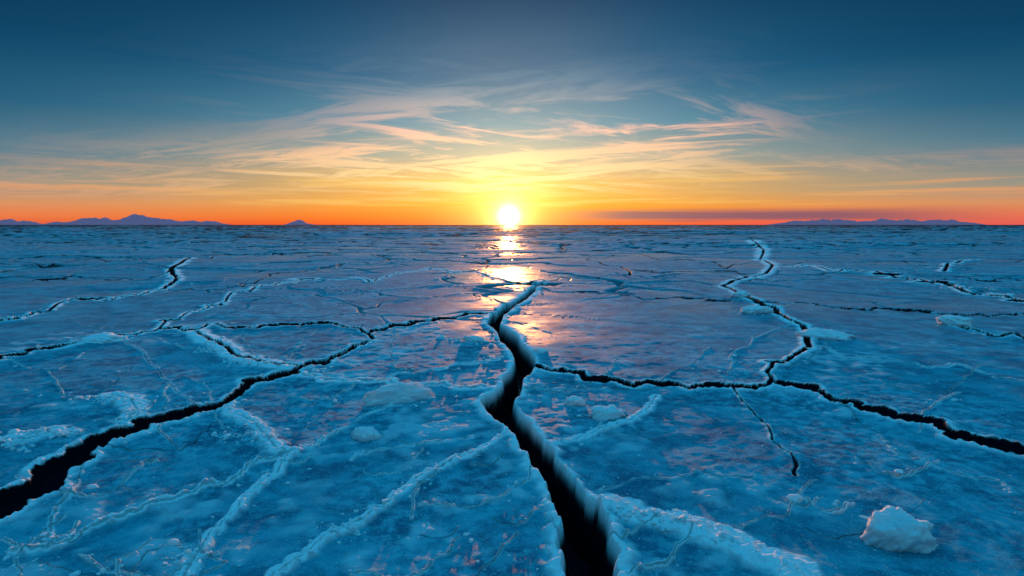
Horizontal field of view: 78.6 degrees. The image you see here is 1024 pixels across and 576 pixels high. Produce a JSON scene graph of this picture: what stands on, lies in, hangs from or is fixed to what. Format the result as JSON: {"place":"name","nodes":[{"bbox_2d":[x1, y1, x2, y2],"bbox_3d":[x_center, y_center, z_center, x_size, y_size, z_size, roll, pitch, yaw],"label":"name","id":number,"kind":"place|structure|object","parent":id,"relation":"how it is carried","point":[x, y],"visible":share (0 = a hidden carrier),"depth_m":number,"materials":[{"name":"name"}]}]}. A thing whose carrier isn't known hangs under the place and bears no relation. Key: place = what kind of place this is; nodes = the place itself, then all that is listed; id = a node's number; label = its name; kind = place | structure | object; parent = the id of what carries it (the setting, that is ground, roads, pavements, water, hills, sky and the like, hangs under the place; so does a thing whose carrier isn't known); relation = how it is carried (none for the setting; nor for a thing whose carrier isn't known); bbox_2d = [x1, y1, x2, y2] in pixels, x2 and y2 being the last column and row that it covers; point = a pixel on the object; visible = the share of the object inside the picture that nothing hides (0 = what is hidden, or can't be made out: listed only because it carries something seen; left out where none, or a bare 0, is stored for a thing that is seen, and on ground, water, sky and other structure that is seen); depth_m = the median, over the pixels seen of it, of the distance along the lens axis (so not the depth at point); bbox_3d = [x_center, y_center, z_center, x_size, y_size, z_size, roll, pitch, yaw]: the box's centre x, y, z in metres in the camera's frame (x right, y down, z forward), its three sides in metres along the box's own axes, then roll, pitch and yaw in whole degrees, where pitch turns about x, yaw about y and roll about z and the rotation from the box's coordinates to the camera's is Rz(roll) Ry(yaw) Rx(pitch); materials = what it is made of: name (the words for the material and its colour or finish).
{"place":"outdoors","nodes":[
{"label":"outdoors","id":0,"kind":"place"},
{"bbox_2d":[0,219,40,224],"bbox_3d":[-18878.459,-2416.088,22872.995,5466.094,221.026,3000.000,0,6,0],"label":"mountain range","id":1,"kind":"structure","parent":0,"point":[9,222],"depth_m":22028.39,"materials":[{"name":"blue"}]},
{"bbox_2d":[41,214,230,224],"bbox_3d":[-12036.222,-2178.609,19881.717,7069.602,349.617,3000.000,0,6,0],"label":"mountain range","id":2,"kind":"structure","parent":0,"point":[134,219],"depth_m":18978.72,"materials":[{"name":"blue"}]},
{"bbox_2d":[285,220,314,224],"bbox_3d":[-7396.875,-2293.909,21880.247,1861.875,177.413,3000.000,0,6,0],"label":"mountain range","id":3,"kind":"structure","parent":0,"point":[298,222],"depth_m":20986.76,"materials":[{"name":"blue"}]},
{"bbox_2d":[0,0,1023,224],"label":"sky","id":4,"kind":"structure","parent":0,"point":[233,112],"materials":[{"name":"blue"}]},
{"bbox_2d":[498,333,591,575],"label":"sea water","id":5,"kind":"structure","parent":0,"point":[577,566],"depth_m":4.53,"materials":[{"name":"black liquid"}]},
{"bbox_2d":[0,225,1023,575],"bbox_3d":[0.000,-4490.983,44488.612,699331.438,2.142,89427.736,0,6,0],"label":"ice sheet","id":6,"kind":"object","parent":5,"relation":"on","point":[654,303],"visible":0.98,"depth_m":7.09,"materials":[{"name":"blue ice"}]},
{"bbox_2d":[77,332,123,343],"bbox_3d":[-6.960,0.848,10.632,0.784,0.134,0.669,0,11,0],"label":"ice chunk","id":7,"kind":"object","parent":6,"relation":"on","point":[106,337],"visible":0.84,"depth_m":10.50,"materials":[{"name":"blue ice"}]},
{"bbox_2d":[351,426,381,441],"bbox_3d":[-1.343,1.349,5.785,0.299,0.133,0.200,4,3,0],"label":"ice chunk","id":8,"kind":"object","parent":6,"relation":"on","point":[363,433],"visible":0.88,"depth_m":5.73,"materials":[{"name":"blue ice"}]},
{"bbox_2d":[363,382,435,406],"bbox_3d":[-1.215,1.179,6.969,0.888,0.275,0.244,1,9,-26],"label":"ice chunk","id":9,"kind":"object","parent":6,"relation":"on","point":[400,393],"visible":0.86,"depth_m":6.87,"materials":[{"name":"blue ice"}]},
{"bbox_2d":[462,335,484,340],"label":"ice chunk","id":10,"kind":"object","parent":6,"relation":"on","point":[472,338],"visible":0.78,"depth_m":10.58,"materials":[{"name":"blue ice"}]},
{"bbox_2d":[0,253,1015,575],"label":"ice rubble","id":11,"kind":"object","parent":6,"relation":"on","point":[188,553],"visible":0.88,"depth_m":5.49,"materials":[{"name":"blue ice"}]},
{"bbox_2d":[532,348,548,352],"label":"ice chunk","id":12,"kind":"object","parent":6,"relation":"on","point":[540,350],"visible":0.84,"depth_m":9.54,"materials":[{"name":"blue ice"}]},
{"bbox_2d":[564,395,585,405],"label":"ice chunk","id":13,"kind":"object","parent":6,"relation":"on","point":[573,400],"visible":0.98,"depth_m":6.81,"materials":[{"name":"blue ice"}]},
{"bbox_2d":[590,405,624,420],"bbox_3d":[0.982,1.287,6.402,0.373,0.150,0.272,-1,11,-11],"label":"ice chunk","id":14,"kind":"object","parent":6,"relation":"on","point":[605,413],"visible":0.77,"depth_m":6.33,"materials":[{"name":"blue ice"}]},
{"bbox_2d":[730,291,750,297],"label":"ice chunk","id":15,"kind":"object","parent":6,"relation":"on","point":[739,294],"visible":0.9,"depth_m":16.60,"materials":[{"name":"blue ice"}]},
{"bbox_2d":[740,305,773,313],"bbox_3d":[5.374,0.485,13.786,0.711,0.213,0.568,-1,1,0],"label":"ice chunk","id":16,"kind":"object","parent":6,"relation":"on","point":[753,309],"visible":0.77,"depth_m":13.60,"materials":[{"name":"blue ice"}]},
{"bbox_2d":[796,327,855,340],"bbox_3d":[5.405,0.810,10.715,0.981,0.201,0.537,7,10,11],"label":"ice chunk","id":17,"kind":"object","parent":6,"relation":"on","point":[824,334],"visible":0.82,"depth_m":10.63,"materials":[{"name":"blue ice"}]},
{"bbox_2d":[860,505,936,553],"bbox_3d":[2.422,1.534,3.941,0.447,0.260,0.365,2,6,20],"label":"ice chunk","id":18,"kind":"object","parent":6,"relation":"on","point":[892,528],"visible":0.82,"depth_m":3.83,"materials":[{"name":"blue ice"}]},
{"bbox_2d":[936,315,974,327],"bbox_3d":[8.611,0.651,12.187,0.614,0.237,0.495,6,8,44],"label":"ice chunk","id":19,"kind":"object","parent":6,"relation":"on","point":[959,321],"visible":0.81,"depth_m":12.04,"materials":[{"name":"blue ice"}]},
{"bbox_2d":[768,219,984,224],"bbox_3d":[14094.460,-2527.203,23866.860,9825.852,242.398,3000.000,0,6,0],"label":"mountain range","id":20,"kind":"structure","parent":0,"point":[880,222],"depth_m":22949.85,"materials":[{"name":"blue"}]}
]}

